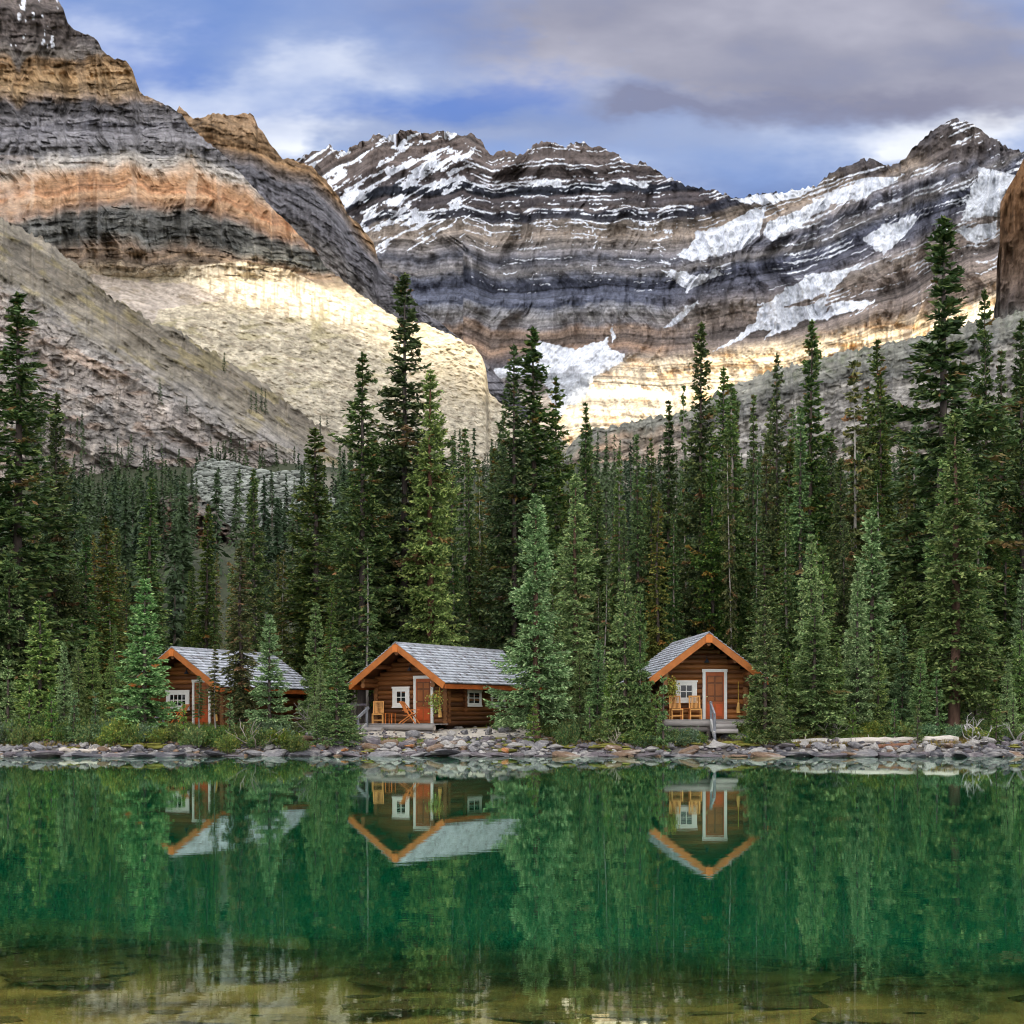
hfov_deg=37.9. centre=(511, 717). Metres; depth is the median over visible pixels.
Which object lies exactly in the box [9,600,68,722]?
young fir tree
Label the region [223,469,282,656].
spruce tree
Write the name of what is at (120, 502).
hillside wood
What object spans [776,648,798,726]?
young fir tree
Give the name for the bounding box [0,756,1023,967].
lake water
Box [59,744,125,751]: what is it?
driftwood log
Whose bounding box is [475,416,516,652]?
spruce tree
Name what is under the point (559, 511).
thin fir tree
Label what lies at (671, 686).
hanging basket
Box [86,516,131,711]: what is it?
fir tree
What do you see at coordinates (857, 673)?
young fir tree
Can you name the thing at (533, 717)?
fir sapling
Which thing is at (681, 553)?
spruce tree
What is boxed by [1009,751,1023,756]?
shore rock
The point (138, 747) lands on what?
shore rock
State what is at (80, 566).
thin fir tree
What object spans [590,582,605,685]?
fir tree
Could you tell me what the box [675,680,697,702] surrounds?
window
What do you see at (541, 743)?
shore rock
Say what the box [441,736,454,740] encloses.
shore rock
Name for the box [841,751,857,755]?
shore rock
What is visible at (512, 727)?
shrub
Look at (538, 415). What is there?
spruce tree
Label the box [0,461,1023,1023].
ground
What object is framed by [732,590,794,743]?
young fir tree
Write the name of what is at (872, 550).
young fir tree
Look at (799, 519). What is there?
fir tree
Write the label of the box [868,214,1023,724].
spruce tree
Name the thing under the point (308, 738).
shore rock
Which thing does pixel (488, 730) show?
shore rock
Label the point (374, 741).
shore rock
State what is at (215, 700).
thin fir tree
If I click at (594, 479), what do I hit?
fir tree
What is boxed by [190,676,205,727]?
thin fir tree
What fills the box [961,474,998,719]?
fir tree
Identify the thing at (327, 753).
shore rock
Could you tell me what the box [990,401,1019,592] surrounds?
spruce tree
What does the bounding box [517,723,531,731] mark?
shrub
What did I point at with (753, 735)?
shrub
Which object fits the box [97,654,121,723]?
young fir tree
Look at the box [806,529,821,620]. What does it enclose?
fir tree
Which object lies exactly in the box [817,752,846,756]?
shore rock
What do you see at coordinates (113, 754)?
shore rock
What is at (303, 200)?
buttress
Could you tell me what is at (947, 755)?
shore rock
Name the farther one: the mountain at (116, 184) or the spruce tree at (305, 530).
the mountain at (116, 184)
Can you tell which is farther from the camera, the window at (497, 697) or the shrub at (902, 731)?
the window at (497, 697)
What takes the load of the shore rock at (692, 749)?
on the ground at (318, 985)
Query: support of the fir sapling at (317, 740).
on the gravel
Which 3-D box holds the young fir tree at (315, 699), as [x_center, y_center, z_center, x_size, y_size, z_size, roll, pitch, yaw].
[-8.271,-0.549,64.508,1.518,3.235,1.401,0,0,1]
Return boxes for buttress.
[177,106,528,416]
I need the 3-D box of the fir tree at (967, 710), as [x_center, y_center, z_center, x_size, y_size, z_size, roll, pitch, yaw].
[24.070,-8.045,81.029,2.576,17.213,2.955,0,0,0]
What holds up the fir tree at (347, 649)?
on the ground at (318, 985)
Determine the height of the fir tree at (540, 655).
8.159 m
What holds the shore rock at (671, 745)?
on the ground at (318, 985)
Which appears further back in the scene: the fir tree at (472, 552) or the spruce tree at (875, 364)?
the spruce tree at (875, 364)
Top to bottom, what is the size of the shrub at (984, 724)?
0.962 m
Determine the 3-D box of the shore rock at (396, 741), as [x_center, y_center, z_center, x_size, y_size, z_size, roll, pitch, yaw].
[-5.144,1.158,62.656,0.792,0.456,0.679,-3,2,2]
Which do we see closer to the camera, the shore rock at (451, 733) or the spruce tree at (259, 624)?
the shore rock at (451, 733)
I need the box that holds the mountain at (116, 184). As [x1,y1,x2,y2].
[0,0,568,467]
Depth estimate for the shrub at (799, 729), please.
62.90 m
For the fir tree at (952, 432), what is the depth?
100.29 m
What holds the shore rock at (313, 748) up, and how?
on the gravel
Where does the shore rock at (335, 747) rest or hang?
on the gravel
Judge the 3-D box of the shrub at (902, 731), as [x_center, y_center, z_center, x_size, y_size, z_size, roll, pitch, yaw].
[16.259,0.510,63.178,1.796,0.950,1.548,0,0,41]
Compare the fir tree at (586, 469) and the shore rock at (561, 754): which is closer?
the shore rock at (561, 754)
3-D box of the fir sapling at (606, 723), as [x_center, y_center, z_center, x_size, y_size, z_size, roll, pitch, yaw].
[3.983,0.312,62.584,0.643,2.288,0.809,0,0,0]
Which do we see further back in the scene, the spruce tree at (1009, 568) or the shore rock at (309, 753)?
the spruce tree at (1009, 568)
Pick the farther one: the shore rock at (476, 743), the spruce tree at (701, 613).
the spruce tree at (701, 613)
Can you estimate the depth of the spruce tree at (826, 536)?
90.29 m
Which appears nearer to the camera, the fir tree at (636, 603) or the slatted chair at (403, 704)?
the slatted chair at (403, 704)
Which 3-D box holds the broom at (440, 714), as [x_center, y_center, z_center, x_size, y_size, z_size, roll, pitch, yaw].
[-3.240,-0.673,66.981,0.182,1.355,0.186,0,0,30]
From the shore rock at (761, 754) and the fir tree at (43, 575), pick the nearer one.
the shore rock at (761, 754)
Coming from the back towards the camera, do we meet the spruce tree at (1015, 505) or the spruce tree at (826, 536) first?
the spruce tree at (826, 536)
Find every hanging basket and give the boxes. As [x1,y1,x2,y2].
[425,687,447,715]
[659,672,679,702]
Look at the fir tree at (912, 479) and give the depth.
89.99 m
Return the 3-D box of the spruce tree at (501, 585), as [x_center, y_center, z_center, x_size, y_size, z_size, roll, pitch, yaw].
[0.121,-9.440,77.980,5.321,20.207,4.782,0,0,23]
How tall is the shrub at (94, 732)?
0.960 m
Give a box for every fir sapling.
[0,658,22,727]
[19,671,37,741]
[44,685,58,741]
[62,692,79,745]
[89,691,100,742]
[177,704,187,741]
[224,697,235,736]
[311,704,321,745]
[523,701,541,742]
[581,695,597,742]
[600,698,612,742]
[619,691,632,733]
[646,691,664,733]
[654,675,675,751]
[746,691,757,730]
[786,705,796,739]
[846,703,856,737]
[886,699,901,740]
[912,705,924,742]
[926,670,948,731]
[986,697,1004,743]
[1005,692,1023,740]
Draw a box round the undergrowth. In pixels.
[37,721,1015,739]
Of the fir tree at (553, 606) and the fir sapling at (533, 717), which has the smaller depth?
the fir sapling at (533, 717)
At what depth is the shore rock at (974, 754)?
60.69 m
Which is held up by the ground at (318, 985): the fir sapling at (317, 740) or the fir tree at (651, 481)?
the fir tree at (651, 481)
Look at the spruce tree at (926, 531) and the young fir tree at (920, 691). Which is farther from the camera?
the spruce tree at (926, 531)
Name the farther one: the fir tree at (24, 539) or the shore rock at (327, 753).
the fir tree at (24, 539)
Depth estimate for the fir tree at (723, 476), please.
89.50 m
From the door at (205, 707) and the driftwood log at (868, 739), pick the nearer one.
the driftwood log at (868, 739)
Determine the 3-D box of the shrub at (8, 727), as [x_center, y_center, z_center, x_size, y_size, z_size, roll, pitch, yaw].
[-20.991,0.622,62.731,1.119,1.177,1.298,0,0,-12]
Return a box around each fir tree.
[0,481,24,693]
[0,543,45,722]
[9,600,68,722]
[22,512,35,645]
[25,475,41,609]
[35,576,46,713]
[39,534,53,614]
[52,642,76,724]
[65,646,82,711]
[66,534,106,713]
[66,649,91,723]
[68,551,77,663]
[77,551,93,649]
[79,630,105,723]
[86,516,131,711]
[87,535,102,685]
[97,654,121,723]
[99,565,124,709]
[105,578,184,739]
[108,626,122,709]
[110,549,121,707]
[124,478,173,717]
[134,618,147,707]
[151,556,166,656]
[155,583,165,656]
[182,571,198,646]
[183,504,221,648]
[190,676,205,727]
[204,645,222,729]
[207,579,222,649]
[210,553,225,647]
[218,540,263,721]
[224,569,235,648]
[225,564,238,649]
[231,674,247,725]
[243,614,295,730]
[251,547,264,648]
[272,555,289,665]
[273,550,288,661]
[295,562,312,674]
[295,602,332,723]
[302,665,321,723]
[302,667,334,735]
[306,637,367,746]
[320,581,338,723]
[322,569,329,665]
[334,484,356,717]
[340,452,365,711]
[341,531,358,717]
[346,530,357,714]
[347,435,397,722]
[350,545,380,722]
[385,501,398,638]
[398,461,413,619]
[406,514,444,644]
[434,487,444,573]
[442,435,466,629]
[445,521,466,646]
[453,428,486,641]
[457,454,483,645]
[468,534,486,648]
[472,459,488,639]
[482,448,500,638]
[530,588,545,716]
[540,635,579,737]
[544,568,568,710]
[553,446,569,710]
[557,486,564,534]
[564,484,580,710]
[570,648,591,720]
[576,402,602,712]
[580,640,607,722]
[583,426,605,616]
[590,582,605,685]
[595,627,603,712]
[597,568,613,717]
[599,562,654,738]
[600,663,620,737]
[603,451,631,703]
[604,508,622,708]
[612,511,635,704]
[621,657,645,732]
[623,586,654,737]
[626,434,652,663]
[627,593,638,692]
[634,467,654,612]
[639,438,662,660]
[642,492,676,661]
[648,400,686,649]
[661,482,678,615]
[662,511,685,647]
[677,384,690,636]
[695,486,707,634]
[710,383,758,661]
[714,455,749,641]
[718,444,739,653]
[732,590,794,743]
[741,394,765,689]
[741,528,784,722]
[744,489,754,622]
[747,455,762,650]
[757,425,782,703]
[758,442,774,703]
[768,439,798,696]
[772,491,803,702]
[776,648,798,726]
[778,413,820,660]
[779,603,863,738]
[781,407,801,565]
[785,534,844,725]
[788,546,850,712]
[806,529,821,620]
[807,435,831,644]
[826,642,854,735]
[836,360,884,601]
[837,457,863,654]
[838,508,909,722]
[838,566,880,733]
[841,579,868,716]
[847,386,877,551]
[847,488,857,549]
[853,450,860,529]
[866,471,894,663]
[867,372,897,660]
[867,634,890,726]
[869,497,898,680]
[876,405,897,525]
[877,562,937,715]
[886,624,914,724]
[891,435,921,662]
[893,481,919,686]
[894,425,926,588]
[903,398,927,532]
[905,648,933,731]
[908,459,975,724]
[949,397,965,546]
[949,412,973,713]
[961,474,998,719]
[975,650,993,722]
[988,350,1019,718]
[995,659,1022,730]
[999,574,1023,722]
[1003,630,1023,729]
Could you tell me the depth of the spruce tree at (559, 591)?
74.27 m
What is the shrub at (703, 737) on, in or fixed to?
on the ground at (318, 985)
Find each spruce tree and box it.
[0,291,91,691]
[26,392,95,719]
[97,527,136,705]
[118,572,139,714]
[179,566,200,647]
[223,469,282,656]
[243,563,264,642]
[260,427,356,711]
[266,568,276,652]
[285,564,313,665]
[288,486,313,669]
[292,351,404,723]
[310,499,328,670]
[311,491,347,699]
[334,272,472,658]
[392,369,472,646]
[463,343,556,671]
[471,485,511,653]
[475,325,586,663]
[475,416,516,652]
[482,493,576,737]
[517,407,549,537]
[536,375,594,661]
[547,473,608,711]
[551,531,581,709]
[570,455,615,711]
[581,481,616,696]
[615,489,649,667]
[650,500,663,623]
[663,321,743,642]
[663,489,689,637]
[685,436,714,618]
[685,447,743,653]
[690,522,718,633]
[694,366,742,578]
[715,391,760,648]
[739,353,796,663]
[770,319,839,628]
[821,427,842,574]
[823,498,839,644]
[824,457,865,660]
[826,515,860,681]
[846,339,903,659]
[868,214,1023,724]
[897,413,1020,726]
[920,456,935,647]
[921,498,931,534]
[960,289,1014,718]
[967,546,993,720]
[981,318,1023,698]
[986,507,1023,719]
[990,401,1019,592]
[1005,378,1023,551]
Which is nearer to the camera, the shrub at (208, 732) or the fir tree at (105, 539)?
the shrub at (208, 732)
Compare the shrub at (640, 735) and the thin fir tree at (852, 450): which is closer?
the shrub at (640, 735)
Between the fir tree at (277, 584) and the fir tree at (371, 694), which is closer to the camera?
the fir tree at (371, 694)
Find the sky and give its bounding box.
[58,0,1023,198]
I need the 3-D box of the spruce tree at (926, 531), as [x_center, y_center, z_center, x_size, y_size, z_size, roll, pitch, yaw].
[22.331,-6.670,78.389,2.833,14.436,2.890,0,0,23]
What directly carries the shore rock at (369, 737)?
on the ground at (318, 985)
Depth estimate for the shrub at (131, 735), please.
61.79 m
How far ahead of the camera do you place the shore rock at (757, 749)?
61.25 m
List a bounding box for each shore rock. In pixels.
[0,746,15,751]
[2,751,17,756]
[15,751,29,756]
[28,742,45,750]
[29,750,64,756]
[60,751,77,756]
[71,753,101,756]
[79,742,88,747]
[90,744,100,748]
[97,746,108,751]
[101,752,126,756]
[117,747,125,751]
[120,752,155,756]
[131,744,143,750]
[148,752,184,756]
[162,744,176,751]
[178,744,197,748]
[186,753,200,755]
[203,750,227,755]
[224,755,241,756]
[243,750,262,755]
[260,749,287,755]
[264,744,274,749]
[287,753,300,755]
[294,750,320,755]
[303,735,315,742]
[305,746,321,752]
[316,744,325,749]
[317,751,332,755]
[322,750,336,754]
[327,738,343,743]
[328,744,347,751]
[339,752,360,755]
[358,735,380,742]
[362,743,379,750]
[365,738,380,744]
[368,751,401,756]
[381,739,398,745]
[384,744,396,748]
[390,746,399,751]
[397,740,415,748]
[402,751,417,755]
[405,730,420,737]
[411,752,427,755]
[423,739,437,746]
[423,749,460,755]
[426,743,443,751]
[440,740,451,744]
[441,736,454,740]
[443,744,455,748]
[447,730,456,735]
[449,752,470,756]
[456,740,467,747]
[460,729,467,734]
[468,746,478,751]
[469,741,480,746]
[469,752,490,756]
[485,727,491,734]
[486,752,509,755]
[498,726,511,732]
[501,748,509,752]
[507,742,524,747]
[511,752,523,755]
[518,740,534,745]
[524,750,536,755]
[531,746,541,750]
[534,740,549,748]
[546,744,563,747]
[552,751,579,756]
[576,744,589,748]
[581,750,604,756]
[598,754,618,756]
[604,745,622,751]
[612,749,640,756]
[635,752,658,756]
[645,746,658,751]
[659,754,690,756]
[661,751,670,756]
[667,742,674,749]
[678,745,699,754]
[689,754,722,756]
[705,742,729,747]
[720,734,731,740]
[726,755,747,756]
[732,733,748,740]
[748,747,765,752]
[751,751,784,756]
[763,744,774,747]
[775,742,794,747]
[776,752,809,756]
[799,740,808,746]
[806,750,822,756]
[811,741,827,750]
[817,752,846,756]
[831,749,846,752]
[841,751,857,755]
[847,742,863,747]
[850,749,877,756]
[869,742,878,749]
[875,752,898,756]
[896,745,911,751]
[899,754,925,756]
[917,751,929,756]
[924,744,936,751]
[928,750,943,756]
[943,743,953,747]
[943,753,953,756]
[949,750,969,756]
[953,743,972,747]
[967,752,983,756]
[968,739,979,744]
[978,751,1002,756]
[981,736,996,743]
[993,749,1008,751]
[999,736,1010,742]
[1000,751,1014,756]
[1009,740,1022,745]
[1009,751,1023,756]
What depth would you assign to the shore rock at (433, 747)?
61.98 m
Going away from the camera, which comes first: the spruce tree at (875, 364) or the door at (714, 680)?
the door at (714, 680)
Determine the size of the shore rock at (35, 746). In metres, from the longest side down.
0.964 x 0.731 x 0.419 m
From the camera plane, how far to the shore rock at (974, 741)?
62.16 m
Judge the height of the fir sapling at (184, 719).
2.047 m
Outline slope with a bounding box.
[0,217,394,483]
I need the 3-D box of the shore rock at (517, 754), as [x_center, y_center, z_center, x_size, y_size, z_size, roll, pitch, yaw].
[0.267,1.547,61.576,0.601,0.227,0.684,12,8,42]
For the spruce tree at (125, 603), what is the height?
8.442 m
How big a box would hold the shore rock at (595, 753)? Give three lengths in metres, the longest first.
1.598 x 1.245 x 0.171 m
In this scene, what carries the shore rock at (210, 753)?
on the gravel
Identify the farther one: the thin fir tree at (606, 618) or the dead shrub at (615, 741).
the thin fir tree at (606, 618)
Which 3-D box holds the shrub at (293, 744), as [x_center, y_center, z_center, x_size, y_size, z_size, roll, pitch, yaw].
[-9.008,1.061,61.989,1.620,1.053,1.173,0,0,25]
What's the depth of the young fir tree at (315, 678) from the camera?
65.95 m
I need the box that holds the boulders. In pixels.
[187,458,336,527]
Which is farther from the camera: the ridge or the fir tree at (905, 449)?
the ridge
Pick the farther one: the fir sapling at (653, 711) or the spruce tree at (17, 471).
the spruce tree at (17, 471)
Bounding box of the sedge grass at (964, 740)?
[3,734,979,747]
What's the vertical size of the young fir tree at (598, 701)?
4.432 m
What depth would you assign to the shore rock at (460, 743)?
62.24 m
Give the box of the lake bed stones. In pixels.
[0,949,1023,1023]
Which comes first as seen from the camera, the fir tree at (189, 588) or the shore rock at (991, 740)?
the shore rock at (991, 740)
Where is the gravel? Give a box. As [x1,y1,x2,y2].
[0,728,1023,756]
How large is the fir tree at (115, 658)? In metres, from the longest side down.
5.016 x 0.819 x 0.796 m
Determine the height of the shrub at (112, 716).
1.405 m
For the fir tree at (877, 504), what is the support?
on the ground at (318, 985)
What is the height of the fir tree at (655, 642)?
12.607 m
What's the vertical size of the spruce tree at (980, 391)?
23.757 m
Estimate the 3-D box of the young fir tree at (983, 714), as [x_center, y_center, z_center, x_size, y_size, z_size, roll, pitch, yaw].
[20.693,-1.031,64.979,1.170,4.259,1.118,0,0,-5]
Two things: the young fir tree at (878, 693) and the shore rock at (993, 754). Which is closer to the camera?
the shore rock at (993, 754)
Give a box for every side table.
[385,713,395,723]
[680,708,690,718]
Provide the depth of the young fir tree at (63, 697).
63.89 m
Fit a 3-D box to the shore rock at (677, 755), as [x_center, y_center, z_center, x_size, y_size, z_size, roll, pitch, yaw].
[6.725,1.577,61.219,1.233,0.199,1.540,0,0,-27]
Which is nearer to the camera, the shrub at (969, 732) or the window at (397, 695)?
the shrub at (969, 732)
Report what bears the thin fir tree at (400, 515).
on the ground at (318, 985)
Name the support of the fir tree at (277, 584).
on the ground at (318, 985)
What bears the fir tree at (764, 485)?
on the ground at (318, 985)
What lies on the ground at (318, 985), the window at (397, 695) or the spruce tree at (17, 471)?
the spruce tree at (17, 471)
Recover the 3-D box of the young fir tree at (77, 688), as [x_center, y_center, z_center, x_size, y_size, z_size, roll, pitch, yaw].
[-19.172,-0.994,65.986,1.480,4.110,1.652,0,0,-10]
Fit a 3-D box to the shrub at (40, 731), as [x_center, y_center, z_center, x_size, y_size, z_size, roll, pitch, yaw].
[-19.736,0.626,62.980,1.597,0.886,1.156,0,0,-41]
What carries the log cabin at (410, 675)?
on the ground at (318, 985)
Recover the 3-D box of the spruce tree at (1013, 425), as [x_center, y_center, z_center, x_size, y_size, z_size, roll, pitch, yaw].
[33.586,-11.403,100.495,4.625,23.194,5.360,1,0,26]
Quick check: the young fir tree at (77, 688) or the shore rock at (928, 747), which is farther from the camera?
the young fir tree at (77, 688)
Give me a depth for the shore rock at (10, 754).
60.91 m
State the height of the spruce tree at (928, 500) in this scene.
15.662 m
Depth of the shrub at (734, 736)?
62.36 m
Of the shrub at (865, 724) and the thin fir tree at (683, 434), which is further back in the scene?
the thin fir tree at (683, 434)
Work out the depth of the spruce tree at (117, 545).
102.09 m
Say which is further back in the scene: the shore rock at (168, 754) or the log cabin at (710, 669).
the log cabin at (710, 669)
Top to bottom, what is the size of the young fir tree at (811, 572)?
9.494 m
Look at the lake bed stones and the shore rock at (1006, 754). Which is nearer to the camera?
the lake bed stones
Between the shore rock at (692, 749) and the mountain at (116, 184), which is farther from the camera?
the mountain at (116, 184)
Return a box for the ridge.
[560,310,1023,476]
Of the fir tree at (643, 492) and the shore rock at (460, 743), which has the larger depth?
the fir tree at (643, 492)
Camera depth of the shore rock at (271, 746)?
62.21 m
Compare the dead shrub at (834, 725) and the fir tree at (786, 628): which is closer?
the dead shrub at (834, 725)
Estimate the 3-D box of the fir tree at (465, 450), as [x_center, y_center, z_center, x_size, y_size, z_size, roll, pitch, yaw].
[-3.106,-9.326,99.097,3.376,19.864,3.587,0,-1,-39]
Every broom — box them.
[438,687,441,716]
[736,681,739,712]
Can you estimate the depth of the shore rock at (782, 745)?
61.56 m
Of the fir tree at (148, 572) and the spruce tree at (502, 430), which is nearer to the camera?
the fir tree at (148, 572)
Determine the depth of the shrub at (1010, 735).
62.95 m
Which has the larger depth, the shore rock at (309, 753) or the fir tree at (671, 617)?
the fir tree at (671, 617)
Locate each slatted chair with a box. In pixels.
[170,704,189,723]
[372,701,383,722]
[398,701,419,723]
[669,696,682,718]
[688,696,701,718]
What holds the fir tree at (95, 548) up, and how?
on the ground at (318, 985)
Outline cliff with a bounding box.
[993,159,1023,318]
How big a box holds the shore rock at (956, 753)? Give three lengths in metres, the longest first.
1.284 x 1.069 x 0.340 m
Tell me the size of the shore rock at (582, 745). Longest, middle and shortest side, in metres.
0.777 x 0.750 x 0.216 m
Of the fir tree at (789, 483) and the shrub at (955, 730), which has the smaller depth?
the shrub at (955, 730)
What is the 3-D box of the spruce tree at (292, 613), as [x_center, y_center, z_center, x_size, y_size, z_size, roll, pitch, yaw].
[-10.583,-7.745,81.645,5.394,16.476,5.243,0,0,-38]
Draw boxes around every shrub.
[0,718,21,744]
[0,719,13,744]
[5,725,35,745]
[13,715,48,732]
[27,722,52,740]
[37,710,62,726]
[50,725,68,742]
[51,723,71,741]
[60,715,97,743]
[64,723,101,743]
[85,718,106,725]
[90,721,109,738]
[93,726,120,746]
[102,713,137,742]
[107,708,125,722]
[118,724,142,744]
[134,721,158,742]
[135,721,148,739]
[142,725,169,743]
[159,721,191,741]
[167,727,195,741]
[172,721,195,730]
[177,725,205,747]
[198,726,221,744]
[201,729,212,745]
[203,725,230,746]
[213,731,242,753]
[221,722,249,741]
[225,718,280,752]
[235,722,259,737]
[237,726,276,747]
[250,716,280,734]
[266,726,296,745]
[275,733,313,752]
[276,724,296,744]
[291,722,309,733]
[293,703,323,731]
[489,721,523,730]
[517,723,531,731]
[540,722,561,737]
[550,721,580,745]
[566,717,585,735]
[574,713,599,734]
[584,718,624,742]
[595,727,624,742]
[617,731,644,742]
[627,731,659,747]
[630,734,666,746]
[659,727,694,745]
[673,725,700,745]
[689,732,708,742]
[727,723,758,734]
[728,730,756,740]
[737,729,777,743]
[789,723,815,738]
[817,717,848,736]
[855,720,884,733]
[859,720,884,734]
[877,718,912,736]
[909,721,942,736]
[941,723,973,737]
[943,725,992,738]
[953,713,1004,741]
[960,719,978,730]
[972,717,1002,731]
[982,725,1006,735]
[997,722,1023,744]
[1003,729,1023,740]
[1013,729,1023,740]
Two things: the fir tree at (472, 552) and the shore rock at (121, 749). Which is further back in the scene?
the fir tree at (472, 552)
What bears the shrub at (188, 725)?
on the ground at (318, 985)
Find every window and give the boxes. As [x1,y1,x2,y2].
[165,690,189,709]
[392,687,409,707]
[467,689,482,706]
[490,690,505,706]
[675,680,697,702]
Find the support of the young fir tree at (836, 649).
on the ground at (318, 985)
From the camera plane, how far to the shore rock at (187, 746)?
61.84 m
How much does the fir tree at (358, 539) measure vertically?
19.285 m
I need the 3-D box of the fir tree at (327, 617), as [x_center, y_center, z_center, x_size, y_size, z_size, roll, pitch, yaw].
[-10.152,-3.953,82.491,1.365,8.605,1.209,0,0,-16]
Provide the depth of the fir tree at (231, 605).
91.73 m
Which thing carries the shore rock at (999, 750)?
on the ground at (318, 985)
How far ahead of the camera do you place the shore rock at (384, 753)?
61.21 m
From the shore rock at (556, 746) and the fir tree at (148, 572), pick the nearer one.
the shore rock at (556, 746)
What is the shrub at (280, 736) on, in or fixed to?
on the ground at (318, 985)
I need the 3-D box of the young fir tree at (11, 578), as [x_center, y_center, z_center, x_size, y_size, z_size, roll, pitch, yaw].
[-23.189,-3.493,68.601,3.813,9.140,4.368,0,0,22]
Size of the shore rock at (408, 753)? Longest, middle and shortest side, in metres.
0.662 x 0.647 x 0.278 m
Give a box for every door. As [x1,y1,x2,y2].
[194,682,207,724]
[416,679,430,722]
[706,672,723,718]
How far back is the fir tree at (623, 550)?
81.71 m
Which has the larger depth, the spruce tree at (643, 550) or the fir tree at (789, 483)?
the spruce tree at (643, 550)
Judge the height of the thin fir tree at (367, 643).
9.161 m
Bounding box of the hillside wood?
[2,352,1013,650]
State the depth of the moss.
61.93 m
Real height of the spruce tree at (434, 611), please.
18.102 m
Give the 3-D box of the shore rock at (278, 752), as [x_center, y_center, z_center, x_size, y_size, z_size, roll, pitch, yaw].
[-9.860,1.568,61.617,1.206,0.420,1.199,-9,8,-2]
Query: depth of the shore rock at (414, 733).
64.16 m
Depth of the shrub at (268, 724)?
63.20 m
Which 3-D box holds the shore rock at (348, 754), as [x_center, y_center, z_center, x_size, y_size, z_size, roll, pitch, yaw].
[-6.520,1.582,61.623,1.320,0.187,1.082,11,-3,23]
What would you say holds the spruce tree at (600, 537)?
on the ground at (318, 985)
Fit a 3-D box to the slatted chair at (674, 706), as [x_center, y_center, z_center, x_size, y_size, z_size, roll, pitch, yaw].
[6.976,-0.419,63.524,0.500,1.022,0.600,0,0,-6]
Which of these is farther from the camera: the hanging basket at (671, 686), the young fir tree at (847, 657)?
the young fir tree at (847, 657)
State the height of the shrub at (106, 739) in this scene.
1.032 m
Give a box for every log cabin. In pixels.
[125,646,309,726]
[348,642,542,732]
[620,631,768,739]
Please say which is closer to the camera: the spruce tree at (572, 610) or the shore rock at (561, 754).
the shore rock at (561, 754)
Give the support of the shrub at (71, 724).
on the ground at (318, 985)
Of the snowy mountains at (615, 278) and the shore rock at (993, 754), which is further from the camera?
the snowy mountains at (615, 278)
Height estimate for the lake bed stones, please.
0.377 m
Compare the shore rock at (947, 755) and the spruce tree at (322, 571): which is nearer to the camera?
the shore rock at (947, 755)
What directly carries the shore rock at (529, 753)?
on the ground at (318, 985)
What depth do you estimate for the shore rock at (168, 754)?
60.67 m
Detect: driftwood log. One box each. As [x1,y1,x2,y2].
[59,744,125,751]
[756,736,859,744]
[805,738,871,746]
[851,735,958,742]
[878,743,909,747]
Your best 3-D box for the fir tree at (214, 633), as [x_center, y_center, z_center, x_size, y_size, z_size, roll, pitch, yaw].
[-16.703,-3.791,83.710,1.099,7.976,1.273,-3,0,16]
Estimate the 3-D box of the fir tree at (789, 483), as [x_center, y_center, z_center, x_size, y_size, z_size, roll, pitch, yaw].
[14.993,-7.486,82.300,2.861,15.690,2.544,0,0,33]
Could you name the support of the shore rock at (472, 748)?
on the ground at (318, 985)
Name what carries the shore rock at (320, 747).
on the ground at (318, 985)
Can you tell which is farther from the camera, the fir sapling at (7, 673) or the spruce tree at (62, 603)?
the spruce tree at (62, 603)
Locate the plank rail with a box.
[298,703,369,722]
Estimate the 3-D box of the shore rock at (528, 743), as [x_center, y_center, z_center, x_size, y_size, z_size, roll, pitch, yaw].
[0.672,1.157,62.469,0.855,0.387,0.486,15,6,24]
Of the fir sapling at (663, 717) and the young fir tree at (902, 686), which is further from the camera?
the young fir tree at (902, 686)
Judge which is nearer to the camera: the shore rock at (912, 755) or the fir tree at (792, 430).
the shore rock at (912, 755)
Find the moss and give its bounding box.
[66,740,1020,752]
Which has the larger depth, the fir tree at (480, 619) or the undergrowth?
the fir tree at (480, 619)
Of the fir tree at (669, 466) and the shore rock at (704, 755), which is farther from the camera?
the fir tree at (669, 466)
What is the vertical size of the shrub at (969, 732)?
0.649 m
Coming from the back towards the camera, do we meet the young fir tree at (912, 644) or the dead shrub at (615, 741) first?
the young fir tree at (912, 644)
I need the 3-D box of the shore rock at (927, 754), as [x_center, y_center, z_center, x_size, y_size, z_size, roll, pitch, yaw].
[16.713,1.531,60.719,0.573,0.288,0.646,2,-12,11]
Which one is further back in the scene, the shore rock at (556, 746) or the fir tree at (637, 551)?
the fir tree at (637, 551)
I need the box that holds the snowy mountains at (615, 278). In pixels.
[296,118,1023,445]
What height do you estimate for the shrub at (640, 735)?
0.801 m
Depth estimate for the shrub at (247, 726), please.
63.22 m
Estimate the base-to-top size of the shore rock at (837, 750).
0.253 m
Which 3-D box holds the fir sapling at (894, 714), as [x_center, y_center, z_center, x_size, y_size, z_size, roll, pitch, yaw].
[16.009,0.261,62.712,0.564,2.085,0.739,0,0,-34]
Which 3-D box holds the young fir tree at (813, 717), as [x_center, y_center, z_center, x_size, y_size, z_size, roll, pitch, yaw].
[12.855,-1.730,63.500,3.808,6.299,4.089,0,0,-37]
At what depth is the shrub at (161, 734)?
62.39 m
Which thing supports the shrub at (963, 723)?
on the ground at (318, 985)
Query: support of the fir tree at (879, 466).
on the ground at (318, 985)
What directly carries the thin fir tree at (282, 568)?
on the ground at (318, 985)
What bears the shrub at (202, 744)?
on the ground at (318, 985)
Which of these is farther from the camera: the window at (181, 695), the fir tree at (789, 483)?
the fir tree at (789, 483)

